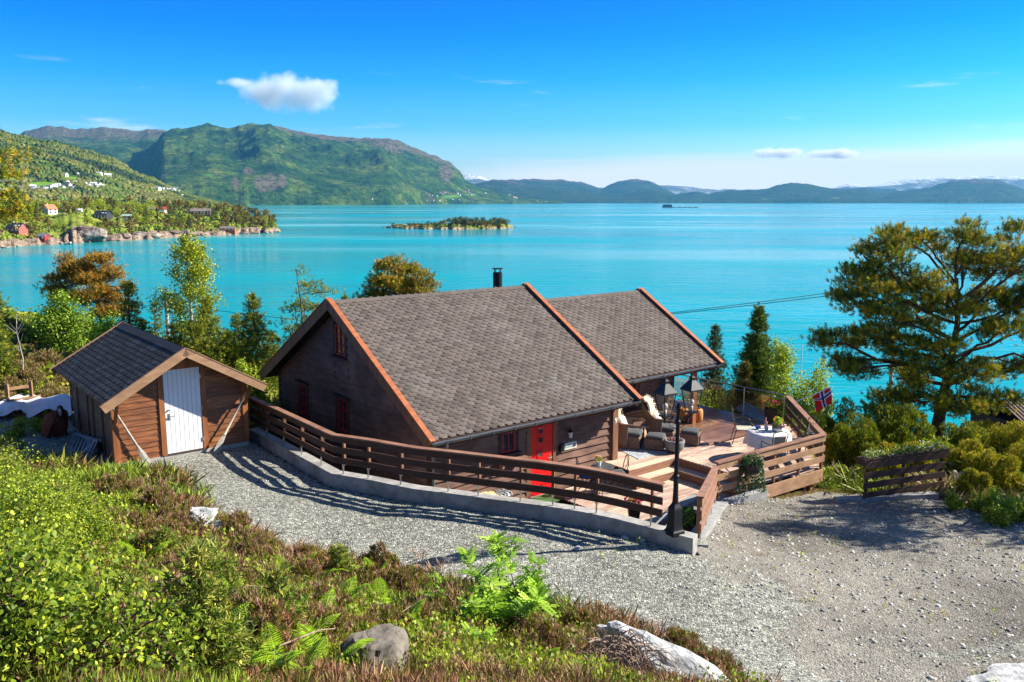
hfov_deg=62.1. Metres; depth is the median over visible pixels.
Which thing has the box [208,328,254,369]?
pine tree
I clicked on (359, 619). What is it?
heather bush
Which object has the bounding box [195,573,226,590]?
heather bush
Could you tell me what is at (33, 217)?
leafy tree
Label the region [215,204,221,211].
pine tree
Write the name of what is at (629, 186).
hills
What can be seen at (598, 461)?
flower pot
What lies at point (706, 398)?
glass railing
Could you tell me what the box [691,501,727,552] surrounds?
foundation wall
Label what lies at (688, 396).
leafy bush
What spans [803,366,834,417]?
leafy bush
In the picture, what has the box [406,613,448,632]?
fern
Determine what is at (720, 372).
spruce tree
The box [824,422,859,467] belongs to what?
juniper bush
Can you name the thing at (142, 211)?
leafy tree
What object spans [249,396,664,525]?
wooden fence
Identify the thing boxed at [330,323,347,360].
window
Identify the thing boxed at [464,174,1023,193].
hills
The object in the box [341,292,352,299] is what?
pine tree
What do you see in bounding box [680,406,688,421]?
wicker lantern
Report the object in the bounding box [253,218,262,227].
pine tree
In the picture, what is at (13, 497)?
birch sapling
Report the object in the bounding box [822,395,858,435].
juniper bush
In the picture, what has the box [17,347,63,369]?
juniper bush
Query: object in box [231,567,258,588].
heather bush
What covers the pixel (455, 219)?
pine tree
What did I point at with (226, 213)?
pine tree
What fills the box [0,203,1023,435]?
sea
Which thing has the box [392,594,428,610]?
heather bush
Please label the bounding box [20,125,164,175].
mountain
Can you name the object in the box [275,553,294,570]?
fern
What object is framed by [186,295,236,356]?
tree
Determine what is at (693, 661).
rock
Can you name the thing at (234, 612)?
fern
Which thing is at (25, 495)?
birch sapling
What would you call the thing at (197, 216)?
pine tree
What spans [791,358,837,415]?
birch tree
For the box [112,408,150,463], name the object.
oar
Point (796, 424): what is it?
leafy bush
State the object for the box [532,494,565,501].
doormat
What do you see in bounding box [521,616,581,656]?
heather bush
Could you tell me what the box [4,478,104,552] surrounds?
birch sapling
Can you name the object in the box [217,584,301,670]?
heather bush
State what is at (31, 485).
birch sapling
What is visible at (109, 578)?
birch sapling
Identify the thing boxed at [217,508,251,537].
heather bush
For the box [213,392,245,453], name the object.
oar
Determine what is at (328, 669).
heather
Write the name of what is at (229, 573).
pine sapling
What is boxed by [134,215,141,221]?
leafy tree
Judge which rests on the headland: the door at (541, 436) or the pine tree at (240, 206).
the pine tree at (240, 206)
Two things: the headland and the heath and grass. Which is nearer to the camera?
the heath and grass
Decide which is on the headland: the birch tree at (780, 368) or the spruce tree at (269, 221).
the spruce tree at (269, 221)
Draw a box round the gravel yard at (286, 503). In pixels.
[0,393,1023,681]
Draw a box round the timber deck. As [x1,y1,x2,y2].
[555,399,823,520]
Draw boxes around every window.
[294,379,309,419]
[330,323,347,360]
[332,393,349,434]
[498,430,521,455]
[623,383,641,408]
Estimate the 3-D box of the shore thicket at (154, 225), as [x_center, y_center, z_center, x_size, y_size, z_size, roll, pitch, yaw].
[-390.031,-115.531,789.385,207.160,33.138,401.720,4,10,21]
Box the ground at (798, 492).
[0,342,1023,681]
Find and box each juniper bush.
[0,311,22,334]
[0,358,47,391]
[0,389,22,418]
[2,343,42,361]
[10,327,44,342]
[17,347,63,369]
[35,380,69,397]
[43,371,68,385]
[714,378,738,444]
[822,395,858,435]
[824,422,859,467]
[830,412,879,442]
[844,424,881,466]
[857,401,906,442]
[869,440,906,479]
[886,425,916,447]
[891,403,937,444]
[902,440,933,475]
[933,420,990,449]
[944,438,984,471]
[955,467,993,497]
[959,447,1013,474]
[969,419,1015,446]
[984,419,1023,455]
[988,453,1023,493]
[1007,442,1023,471]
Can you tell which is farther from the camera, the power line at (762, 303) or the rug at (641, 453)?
the power line at (762, 303)
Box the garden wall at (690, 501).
[648,494,696,525]
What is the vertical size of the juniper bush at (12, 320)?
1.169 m
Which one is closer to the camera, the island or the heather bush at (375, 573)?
the heather bush at (375, 573)
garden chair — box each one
[730,406,752,444]
[761,431,788,469]
[787,416,818,453]
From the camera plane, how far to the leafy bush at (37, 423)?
23.02 m
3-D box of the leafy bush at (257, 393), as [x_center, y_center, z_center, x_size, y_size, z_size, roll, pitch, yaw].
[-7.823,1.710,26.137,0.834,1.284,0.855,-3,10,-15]
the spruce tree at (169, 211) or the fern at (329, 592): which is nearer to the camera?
the fern at (329, 592)
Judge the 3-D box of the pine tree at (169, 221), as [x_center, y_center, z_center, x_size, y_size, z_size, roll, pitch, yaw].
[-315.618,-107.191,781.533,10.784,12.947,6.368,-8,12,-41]
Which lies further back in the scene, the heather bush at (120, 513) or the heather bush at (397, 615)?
the heather bush at (120, 513)
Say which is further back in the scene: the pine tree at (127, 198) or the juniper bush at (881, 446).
the pine tree at (127, 198)
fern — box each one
[114,540,171,557]
[147,568,188,583]
[192,601,250,653]
[215,630,284,668]
[220,576,242,596]
[247,621,302,670]
[272,635,327,673]
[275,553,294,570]
[286,623,374,662]
[295,592,311,610]
[298,612,342,644]
[299,561,337,578]
[312,588,336,613]
[340,575,368,597]
[363,557,390,571]
[368,577,390,603]
[388,598,425,615]
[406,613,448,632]
[537,646,560,656]
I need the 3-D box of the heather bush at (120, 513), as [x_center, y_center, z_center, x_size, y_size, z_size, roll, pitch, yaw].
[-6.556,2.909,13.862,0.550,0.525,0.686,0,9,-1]
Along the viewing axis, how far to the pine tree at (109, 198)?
910.37 m
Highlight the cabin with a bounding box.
[258,268,723,498]
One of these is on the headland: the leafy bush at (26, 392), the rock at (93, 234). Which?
the rock at (93, 234)
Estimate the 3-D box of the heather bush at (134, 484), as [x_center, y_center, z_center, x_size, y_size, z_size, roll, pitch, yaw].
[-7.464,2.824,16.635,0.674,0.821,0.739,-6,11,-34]
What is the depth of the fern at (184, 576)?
10.43 m
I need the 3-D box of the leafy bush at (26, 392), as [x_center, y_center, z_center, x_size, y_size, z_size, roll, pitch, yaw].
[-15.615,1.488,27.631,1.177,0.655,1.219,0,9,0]
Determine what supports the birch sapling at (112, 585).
on the ground at (798, 492)
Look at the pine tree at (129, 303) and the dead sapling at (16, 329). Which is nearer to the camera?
the dead sapling at (16, 329)
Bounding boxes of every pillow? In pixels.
[620,415,627,423]
[654,411,661,418]
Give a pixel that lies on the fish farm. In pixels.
(667, 206)
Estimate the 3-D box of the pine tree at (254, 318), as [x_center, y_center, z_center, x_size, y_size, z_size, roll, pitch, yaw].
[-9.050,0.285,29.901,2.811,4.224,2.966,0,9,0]
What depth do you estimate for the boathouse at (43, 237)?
637.56 m
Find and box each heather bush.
[90,472,120,494]
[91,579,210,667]
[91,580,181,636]
[94,506,127,522]
[107,572,158,589]
[115,468,146,494]
[127,507,161,530]
[133,527,157,556]
[137,479,174,506]
[144,554,191,577]
[151,525,179,538]
[152,495,190,525]
[155,514,192,536]
[158,546,195,562]
[176,540,216,558]
[176,579,205,593]
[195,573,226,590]
[213,589,245,629]
[216,585,248,603]
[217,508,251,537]
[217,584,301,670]
[227,523,256,543]
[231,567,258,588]
[237,526,277,550]
[238,531,275,558]
[252,595,314,648]
[253,563,300,585]
[260,528,283,547]
[283,586,319,612]
[285,556,327,580]
[289,543,326,563]
[297,600,364,648]
[308,580,350,605]
[324,604,383,630]
[357,539,401,569]
[359,563,394,585]
[366,601,412,630]
[380,564,421,595]
[391,562,433,589]
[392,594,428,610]
[393,594,447,620]
[497,608,549,641]
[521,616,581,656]
[560,605,597,635]
[657,624,706,651]
[694,644,742,676]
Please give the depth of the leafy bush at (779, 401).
32.02 m
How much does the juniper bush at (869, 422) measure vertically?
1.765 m
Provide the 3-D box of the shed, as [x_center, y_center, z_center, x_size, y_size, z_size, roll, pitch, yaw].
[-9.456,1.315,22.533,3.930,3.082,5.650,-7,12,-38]
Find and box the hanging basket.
[734,452,766,495]
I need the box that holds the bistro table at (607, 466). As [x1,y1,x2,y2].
[591,462,614,495]
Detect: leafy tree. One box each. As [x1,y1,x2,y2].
[25,211,35,221]
[29,219,40,229]
[53,222,65,228]
[72,197,82,206]
[82,215,92,223]
[90,221,102,226]
[91,198,102,206]
[96,203,106,209]
[112,209,119,215]
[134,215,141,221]
[137,207,148,213]
[138,215,151,223]
[140,203,149,209]
[148,210,156,216]
[214,221,219,227]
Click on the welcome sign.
(571, 445)
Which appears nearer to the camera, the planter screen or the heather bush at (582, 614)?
the heather bush at (582, 614)
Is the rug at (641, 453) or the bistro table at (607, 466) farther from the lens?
the rug at (641, 453)
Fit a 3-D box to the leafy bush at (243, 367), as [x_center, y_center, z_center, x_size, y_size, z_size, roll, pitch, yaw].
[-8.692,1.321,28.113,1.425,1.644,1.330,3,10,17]
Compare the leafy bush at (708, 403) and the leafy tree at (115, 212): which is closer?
the leafy bush at (708, 403)
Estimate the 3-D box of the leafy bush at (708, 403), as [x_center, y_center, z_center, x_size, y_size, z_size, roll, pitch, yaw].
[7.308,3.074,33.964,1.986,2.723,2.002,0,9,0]
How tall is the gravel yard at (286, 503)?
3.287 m
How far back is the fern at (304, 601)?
8.60 m
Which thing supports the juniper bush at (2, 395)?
on the ground at (798, 492)
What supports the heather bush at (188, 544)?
on the ground at (798, 492)
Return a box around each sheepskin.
[479,491,496,494]
[642,394,655,416]
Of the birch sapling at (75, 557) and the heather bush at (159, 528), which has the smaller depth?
the birch sapling at (75, 557)
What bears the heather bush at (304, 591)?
on the ground at (798, 492)
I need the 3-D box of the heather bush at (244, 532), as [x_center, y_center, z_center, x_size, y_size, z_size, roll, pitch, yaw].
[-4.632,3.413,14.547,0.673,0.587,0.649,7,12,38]
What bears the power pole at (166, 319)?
on the ground at (798, 492)
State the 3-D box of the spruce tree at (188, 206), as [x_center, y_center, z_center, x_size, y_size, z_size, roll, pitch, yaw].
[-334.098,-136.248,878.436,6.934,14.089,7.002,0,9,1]
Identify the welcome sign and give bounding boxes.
[564,439,576,449]
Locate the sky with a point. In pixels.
(711, 94)
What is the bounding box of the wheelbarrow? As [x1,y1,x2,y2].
[41,405,68,438]
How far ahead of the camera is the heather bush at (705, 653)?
11.33 m
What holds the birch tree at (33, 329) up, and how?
on the ground at (798, 492)
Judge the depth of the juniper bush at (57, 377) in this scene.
28.15 m
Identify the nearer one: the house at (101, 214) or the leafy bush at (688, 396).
the leafy bush at (688, 396)
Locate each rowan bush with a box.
[419,570,448,598]
[445,619,502,646]
[454,528,558,626]
[518,575,559,620]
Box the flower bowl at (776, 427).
[771,416,784,431]
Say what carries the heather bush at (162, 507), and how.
on the ground at (798, 492)
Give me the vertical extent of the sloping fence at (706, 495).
1.828 m
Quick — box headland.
[0,207,280,247]
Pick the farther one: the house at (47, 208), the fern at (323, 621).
the house at (47, 208)
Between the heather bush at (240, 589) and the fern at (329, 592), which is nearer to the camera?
the heather bush at (240, 589)
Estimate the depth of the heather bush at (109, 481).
16.25 m
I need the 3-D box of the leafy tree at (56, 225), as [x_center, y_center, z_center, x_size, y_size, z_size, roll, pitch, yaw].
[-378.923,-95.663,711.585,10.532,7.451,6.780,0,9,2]
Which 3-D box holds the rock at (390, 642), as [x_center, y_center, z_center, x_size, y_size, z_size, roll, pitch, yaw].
[-1.084,2.578,6.746,0.465,0.532,0.612,4,10,22]
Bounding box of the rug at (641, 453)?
[618,441,689,459]
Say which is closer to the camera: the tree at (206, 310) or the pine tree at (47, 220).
the tree at (206, 310)
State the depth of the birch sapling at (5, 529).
6.71 m
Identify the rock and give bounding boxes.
[70,225,106,241]
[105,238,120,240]
[120,233,130,238]
[129,231,150,237]
[151,233,162,238]
[168,230,180,233]
[188,507,218,528]
[211,520,232,533]
[337,623,409,674]
[596,620,728,681]
[947,470,957,481]
[965,662,1023,681]
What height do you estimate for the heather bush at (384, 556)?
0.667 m
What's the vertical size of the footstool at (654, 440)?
0.457 m
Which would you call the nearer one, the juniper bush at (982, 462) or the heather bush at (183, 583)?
the heather bush at (183, 583)
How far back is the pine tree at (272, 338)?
31.84 m
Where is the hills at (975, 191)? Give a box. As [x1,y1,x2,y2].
[474,179,1023,202]
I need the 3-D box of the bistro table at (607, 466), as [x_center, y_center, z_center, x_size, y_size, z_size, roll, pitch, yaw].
[2.451,3.760,23.026,0.632,0.790,0.632,0,9,0]
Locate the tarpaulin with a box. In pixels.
[0,394,72,417]
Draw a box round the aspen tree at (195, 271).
[141,229,228,342]
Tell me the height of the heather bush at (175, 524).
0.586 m
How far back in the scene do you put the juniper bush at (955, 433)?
28.76 m
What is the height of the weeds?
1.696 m
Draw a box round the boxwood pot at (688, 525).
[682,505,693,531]
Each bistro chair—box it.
[576,458,594,493]
[610,454,628,487]
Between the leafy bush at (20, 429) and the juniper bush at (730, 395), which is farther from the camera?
the juniper bush at (730, 395)
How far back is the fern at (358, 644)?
6.58 m
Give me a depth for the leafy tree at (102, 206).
840.19 m
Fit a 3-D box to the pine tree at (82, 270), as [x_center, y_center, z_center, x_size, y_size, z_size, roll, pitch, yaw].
[-17.104,-1.484,34.428,4.181,4.692,2.805,4,10,23]
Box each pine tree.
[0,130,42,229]
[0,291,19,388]
[25,223,37,233]
[31,246,138,321]
[33,210,39,221]
[41,216,52,229]
[61,202,73,214]
[70,205,77,211]
[78,197,91,208]
[100,217,109,227]
[101,220,115,230]
[104,197,112,205]
[108,279,167,339]
[120,204,132,213]
[121,219,134,232]
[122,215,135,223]
[124,196,134,201]
[136,317,151,332]
[145,298,167,338]
[162,217,173,226]
[162,320,188,345]
[171,200,177,207]
[177,220,185,227]
[179,200,188,208]
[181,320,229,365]
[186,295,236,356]
[193,212,204,224]
[198,202,208,207]
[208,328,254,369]
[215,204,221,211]
[220,211,229,217]
[222,216,229,223]
[227,211,240,220]
[229,312,253,360]
[232,215,243,223]
[235,204,248,212]
[235,208,249,220]
[235,290,280,393]
[248,215,257,223]
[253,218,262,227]
[258,329,282,359]
[259,209,268,214]
[269,263,344,344]
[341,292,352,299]
[351,252,443,297]
[447,217,457,222]
[800,213,1023,437]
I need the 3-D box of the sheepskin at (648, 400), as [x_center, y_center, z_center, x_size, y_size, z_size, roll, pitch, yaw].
[4.357,2.128,26.387,0.639,0.918,0.765,3,10,20]
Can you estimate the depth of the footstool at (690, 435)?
25.84 m
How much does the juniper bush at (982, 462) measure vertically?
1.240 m
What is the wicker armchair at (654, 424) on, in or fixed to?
on the rug at (641, 453)
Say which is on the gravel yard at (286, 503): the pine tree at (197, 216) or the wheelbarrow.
the wheelbarrow
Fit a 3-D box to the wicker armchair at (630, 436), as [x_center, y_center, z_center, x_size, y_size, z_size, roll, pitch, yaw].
[3.405,2.504,25.753,1.170,1.342,0.988,3,10,18]
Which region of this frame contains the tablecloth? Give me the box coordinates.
[743,426,791,449]
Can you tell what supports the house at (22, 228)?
on the headland
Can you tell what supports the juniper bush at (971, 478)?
on the ground at (798, 492)
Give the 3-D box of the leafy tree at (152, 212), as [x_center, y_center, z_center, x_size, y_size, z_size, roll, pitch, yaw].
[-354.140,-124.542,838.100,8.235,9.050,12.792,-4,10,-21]
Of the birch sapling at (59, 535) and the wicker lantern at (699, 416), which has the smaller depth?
the birch sapling at (59, 535)
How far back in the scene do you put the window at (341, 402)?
23.85 m
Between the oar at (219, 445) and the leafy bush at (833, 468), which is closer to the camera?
the oar at (219, 445)
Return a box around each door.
[162,367,203,453]
[531,423,552,498]
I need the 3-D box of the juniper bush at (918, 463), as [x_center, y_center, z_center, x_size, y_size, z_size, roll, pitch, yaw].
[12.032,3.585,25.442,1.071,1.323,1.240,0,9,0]
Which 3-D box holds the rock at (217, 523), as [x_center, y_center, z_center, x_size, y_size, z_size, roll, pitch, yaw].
[-5.153,3.334,15.047,0.485,0.318,0.580,6,11,32]
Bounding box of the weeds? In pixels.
[587,497,1023,681]
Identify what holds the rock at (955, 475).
on the ground at (798, 492)
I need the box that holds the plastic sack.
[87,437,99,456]
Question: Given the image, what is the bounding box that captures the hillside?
[3,131,174,207]
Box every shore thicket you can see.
[0,205,277,240]
[391,222,507,228]
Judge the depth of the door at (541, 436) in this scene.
22.78 m
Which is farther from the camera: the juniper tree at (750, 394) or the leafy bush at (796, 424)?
the juniper tree at (750, 394)
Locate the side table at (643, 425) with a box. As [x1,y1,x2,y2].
[640,423,648,438]
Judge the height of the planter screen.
1.570 m
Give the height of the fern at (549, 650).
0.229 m
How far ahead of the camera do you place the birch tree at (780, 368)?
35.04 m
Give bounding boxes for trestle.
[4,381,40,401]
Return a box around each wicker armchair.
[618,413,645,449]
[641,396,675,437]
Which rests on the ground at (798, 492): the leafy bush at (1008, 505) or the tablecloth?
the leafy bush at (1008, 505)
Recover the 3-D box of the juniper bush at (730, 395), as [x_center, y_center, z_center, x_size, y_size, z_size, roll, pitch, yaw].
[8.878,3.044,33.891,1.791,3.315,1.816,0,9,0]
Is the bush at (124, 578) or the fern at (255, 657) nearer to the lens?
the fern at (255, 657)
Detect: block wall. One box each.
[714,488,767,503]
[833,491,938,502]
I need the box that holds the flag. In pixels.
[796,386,831,412]
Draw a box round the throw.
[492,488,512,495]
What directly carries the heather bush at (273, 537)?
on the ground at (798, 492)
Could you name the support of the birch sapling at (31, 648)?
on the ground at (798, 492)
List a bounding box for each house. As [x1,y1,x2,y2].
[4,222,27,235]
[41,203,57,214]
[93,211,112,219]
[121,214,131,219]
[186,208,211,216]
[970,400,1023,437]
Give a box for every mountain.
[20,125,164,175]
[152,123,563,204]
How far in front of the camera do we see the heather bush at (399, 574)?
12.98 m
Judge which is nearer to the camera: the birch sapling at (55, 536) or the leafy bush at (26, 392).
the birch sapling at (55, 536)
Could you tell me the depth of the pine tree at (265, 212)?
911.99 m
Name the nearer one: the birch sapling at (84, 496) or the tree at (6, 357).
the birch sapling at (84, 496)
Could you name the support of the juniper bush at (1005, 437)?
on the ground at (798, 492)
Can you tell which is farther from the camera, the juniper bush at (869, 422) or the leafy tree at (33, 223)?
the leafy tree at (33, 223)
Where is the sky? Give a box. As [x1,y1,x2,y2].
[0,0,1023,189]
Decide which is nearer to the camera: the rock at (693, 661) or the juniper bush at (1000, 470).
the rock at (693, 661)
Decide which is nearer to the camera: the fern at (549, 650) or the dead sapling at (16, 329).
the fern at (549, 650)
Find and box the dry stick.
[276,594,335,646]
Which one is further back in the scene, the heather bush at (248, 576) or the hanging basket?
the hanging basket
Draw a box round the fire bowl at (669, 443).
[664,437,684,453]
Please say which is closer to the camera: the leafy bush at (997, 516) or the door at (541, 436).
the leafy bush at (997, 516)
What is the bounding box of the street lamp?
[654,373,703,537]
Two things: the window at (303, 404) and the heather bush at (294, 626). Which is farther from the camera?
the window at (303, 404)
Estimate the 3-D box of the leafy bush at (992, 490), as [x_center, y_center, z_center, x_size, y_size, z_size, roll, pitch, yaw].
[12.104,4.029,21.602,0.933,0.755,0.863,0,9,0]
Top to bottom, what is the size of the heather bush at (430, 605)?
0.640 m
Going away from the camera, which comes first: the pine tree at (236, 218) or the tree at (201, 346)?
the tree at (201, 346)
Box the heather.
[0,448,781,681]
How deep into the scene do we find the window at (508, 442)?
22.02 m
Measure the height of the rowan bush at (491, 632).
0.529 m
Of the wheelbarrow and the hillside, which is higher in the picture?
the hillside
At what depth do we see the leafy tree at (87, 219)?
717.49 m
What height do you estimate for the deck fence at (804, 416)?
0.991 m
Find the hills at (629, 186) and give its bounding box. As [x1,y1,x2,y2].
[509,179,1023,194]
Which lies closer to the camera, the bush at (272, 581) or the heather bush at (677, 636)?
the bush at (272, 581)
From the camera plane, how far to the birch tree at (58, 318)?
32.01 m
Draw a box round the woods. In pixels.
[0,129,242,210]
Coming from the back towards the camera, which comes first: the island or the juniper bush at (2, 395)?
the island
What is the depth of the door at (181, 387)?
20.77 m
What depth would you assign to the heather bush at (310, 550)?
14.19 m
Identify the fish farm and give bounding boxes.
[662,204,698,207]
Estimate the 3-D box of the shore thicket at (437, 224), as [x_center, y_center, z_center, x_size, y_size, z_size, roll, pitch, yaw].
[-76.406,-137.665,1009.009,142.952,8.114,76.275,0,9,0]
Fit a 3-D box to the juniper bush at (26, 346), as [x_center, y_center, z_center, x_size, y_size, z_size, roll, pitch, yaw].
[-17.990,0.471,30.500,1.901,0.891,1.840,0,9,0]
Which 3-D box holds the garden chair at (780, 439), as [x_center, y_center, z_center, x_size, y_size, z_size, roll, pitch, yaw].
[7.303,2.973,23.668,0.592,1.148,0.706,-1,9,-8]
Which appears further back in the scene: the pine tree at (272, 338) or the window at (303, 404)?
the pine tree at (272, 338)
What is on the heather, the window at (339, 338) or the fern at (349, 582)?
the fern at (349, 582)
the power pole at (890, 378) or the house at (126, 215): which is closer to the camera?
the power pole at (890, 378)
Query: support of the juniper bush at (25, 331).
on the ground at (798, 492)
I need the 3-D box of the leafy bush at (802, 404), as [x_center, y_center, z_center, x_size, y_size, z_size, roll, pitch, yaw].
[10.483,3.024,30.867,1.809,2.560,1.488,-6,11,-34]
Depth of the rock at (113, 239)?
690.17 m
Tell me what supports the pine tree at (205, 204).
on the headland
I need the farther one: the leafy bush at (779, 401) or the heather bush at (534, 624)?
the leafy bush at (779, 401)
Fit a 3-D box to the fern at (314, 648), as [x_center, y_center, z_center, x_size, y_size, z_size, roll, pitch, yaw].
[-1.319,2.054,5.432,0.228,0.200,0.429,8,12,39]
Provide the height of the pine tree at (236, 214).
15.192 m
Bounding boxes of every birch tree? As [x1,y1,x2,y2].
[17,311,55,345]
[27,284,96,355]
[73,310,121,348]
[758,333,807,407]
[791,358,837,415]
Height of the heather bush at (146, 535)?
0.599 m
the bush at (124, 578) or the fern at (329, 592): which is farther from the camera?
the fern at (329, 592)
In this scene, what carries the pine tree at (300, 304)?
on the ground at (798, 492)
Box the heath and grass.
[0,314,1023,522]
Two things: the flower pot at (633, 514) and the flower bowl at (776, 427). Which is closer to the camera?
the flower pot at (633, 514)
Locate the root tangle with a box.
[560,622,692,679]
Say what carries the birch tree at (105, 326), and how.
on the ground at (798, 492)
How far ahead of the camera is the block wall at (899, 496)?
22.52 m
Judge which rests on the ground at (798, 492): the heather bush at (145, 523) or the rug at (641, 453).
the heather bush at (145, 523)
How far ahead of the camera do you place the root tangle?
10.21 m
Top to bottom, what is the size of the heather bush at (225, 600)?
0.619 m
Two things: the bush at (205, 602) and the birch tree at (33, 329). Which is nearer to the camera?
the bush at (205, 602)
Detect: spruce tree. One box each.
[158,200,164,212]
[166,204,173,216]
[185,202,190,213]
[186,215,192,228]
[267,216,272,227]
[687,323,733,408]
[724,302,783,408]
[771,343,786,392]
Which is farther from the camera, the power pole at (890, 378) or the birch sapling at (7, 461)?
the power pole at (890, 378)
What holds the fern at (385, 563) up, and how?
on the heather
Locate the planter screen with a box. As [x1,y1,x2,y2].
[856,439,949,498]
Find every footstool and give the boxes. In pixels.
[644,432,665,450]
[680,427,700,446]
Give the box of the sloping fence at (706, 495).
[696,465,718,541]
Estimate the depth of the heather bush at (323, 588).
10.84 m
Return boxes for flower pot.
[595,455,602,465]
[624,497,641,518]
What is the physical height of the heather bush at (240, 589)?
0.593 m
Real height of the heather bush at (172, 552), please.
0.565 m
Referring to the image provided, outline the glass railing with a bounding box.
[674,375,785,423]
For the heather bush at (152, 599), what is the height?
0.536 m
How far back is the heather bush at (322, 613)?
7.82 m
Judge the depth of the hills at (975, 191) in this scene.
12598.82 m
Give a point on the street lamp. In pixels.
(673, 528)
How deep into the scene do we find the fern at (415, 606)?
10.33 m
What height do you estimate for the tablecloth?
0.414 m
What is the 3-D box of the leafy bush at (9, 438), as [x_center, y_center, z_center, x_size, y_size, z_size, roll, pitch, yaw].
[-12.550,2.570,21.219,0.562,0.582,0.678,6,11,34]
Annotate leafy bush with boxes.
[0,416,35,437]
[0,435,25,450]
[15,378,47,395]
[27,416,42,434]
[41,409,53,417]
[233,357,268,391]
[248,377,271,411]
[678,377,701,403]
[681,386,718,407]
[713,395,732,444]
[757,402,780,417]
[764,375,798,416]
[778,387,813,423]
[784,415,812,448]
[802,412,829,453]
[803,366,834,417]
[827,465,839,478]
[920,436,951,447]
[945,489,965,510]
[970,485,1010,511]
[980,503,1015,527]
[981,498,1020,520]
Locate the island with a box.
[385,223,514,229]
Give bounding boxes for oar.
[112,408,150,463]
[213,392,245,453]
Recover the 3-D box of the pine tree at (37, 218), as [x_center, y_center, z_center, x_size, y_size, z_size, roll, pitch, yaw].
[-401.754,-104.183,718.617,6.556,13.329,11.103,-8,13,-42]
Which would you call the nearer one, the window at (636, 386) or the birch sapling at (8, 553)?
the birch sapling at (8, 553)
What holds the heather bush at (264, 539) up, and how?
on the ground at (798, 492)
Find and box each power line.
[82,304,299,320]
[671,269,1001,312]
[674,276,977,313]
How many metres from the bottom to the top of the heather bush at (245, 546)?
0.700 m
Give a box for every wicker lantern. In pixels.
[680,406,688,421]
[696,407,702,421]
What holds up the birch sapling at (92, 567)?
on the ground at (798, 492)
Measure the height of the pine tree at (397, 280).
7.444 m
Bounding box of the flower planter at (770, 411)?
[762,399,779,422]
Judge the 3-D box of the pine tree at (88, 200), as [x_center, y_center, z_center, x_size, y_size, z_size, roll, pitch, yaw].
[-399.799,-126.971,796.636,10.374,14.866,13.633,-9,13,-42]
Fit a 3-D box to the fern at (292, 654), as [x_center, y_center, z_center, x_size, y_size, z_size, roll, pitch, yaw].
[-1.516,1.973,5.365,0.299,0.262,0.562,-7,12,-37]
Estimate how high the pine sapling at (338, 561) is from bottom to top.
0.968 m
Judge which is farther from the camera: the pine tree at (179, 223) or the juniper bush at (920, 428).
the pine tree at (179, 223)
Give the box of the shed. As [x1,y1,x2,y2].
[49,321,267,464]
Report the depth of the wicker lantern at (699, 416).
28.55 m
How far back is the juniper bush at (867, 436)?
26.20 m
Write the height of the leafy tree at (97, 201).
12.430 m
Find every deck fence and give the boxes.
[713,433,826,499]
[786,396,825,456]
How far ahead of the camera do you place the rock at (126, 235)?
706.62 m
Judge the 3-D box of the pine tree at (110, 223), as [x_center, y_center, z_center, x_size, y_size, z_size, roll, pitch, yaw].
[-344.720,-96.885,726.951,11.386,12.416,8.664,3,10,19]
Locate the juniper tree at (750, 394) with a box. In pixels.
[718,360,762,443]
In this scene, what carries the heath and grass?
on the ground at (798, 492)
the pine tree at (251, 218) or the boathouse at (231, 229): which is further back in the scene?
the pine tree at (251, 218)
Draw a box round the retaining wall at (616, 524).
[249,427,697,554]
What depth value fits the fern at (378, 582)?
11.87 m
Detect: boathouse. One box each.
[36,233,50,241]
[219,226,236,233]
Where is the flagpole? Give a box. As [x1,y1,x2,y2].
[799,346,802,391]
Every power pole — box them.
[164,301,169,335]
[888,328,894,389]
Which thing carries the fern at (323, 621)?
on the undergrowth at (532, 656)
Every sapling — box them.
[0,435,45,490]
[0,443,104,551]
[0,468,51,542]
[0,476,124,681]
[0,479,99,573]
[0,506,121,681]
[0,513,196,681]
[0,515,126,631]
[1,468,71,512]
[2,514,90,586]
[3,507,101,595]
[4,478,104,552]
[5,317,24,379]
[18,535,217,681]
[28,476,118,518]
[50,528,99,588]
[56,545,149,632]
[59,486,140,548]
[83,549,128,588]
[90,570,212,654]
[101,573,241,679]
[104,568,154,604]
[142,524,184,555]
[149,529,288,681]
[208,552,255,590]
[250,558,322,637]
[320,541,364,576]
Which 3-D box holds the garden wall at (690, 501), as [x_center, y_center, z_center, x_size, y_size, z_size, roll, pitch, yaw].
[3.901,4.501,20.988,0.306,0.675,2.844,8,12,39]
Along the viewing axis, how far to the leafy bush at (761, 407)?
30.39 m
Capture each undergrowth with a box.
[0,306,1023,477]
[5,480,767,681]
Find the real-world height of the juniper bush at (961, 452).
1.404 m
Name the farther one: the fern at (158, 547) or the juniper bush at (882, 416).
the juniper bush at (882, 416)
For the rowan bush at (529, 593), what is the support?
on the ground at (798, 492)
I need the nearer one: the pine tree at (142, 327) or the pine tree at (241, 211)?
the pine tree at (142, 327)
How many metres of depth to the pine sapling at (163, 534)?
12.58 m
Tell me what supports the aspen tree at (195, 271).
on the ground at (798, 492)
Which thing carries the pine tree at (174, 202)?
on the headland
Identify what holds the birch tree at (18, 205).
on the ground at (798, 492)

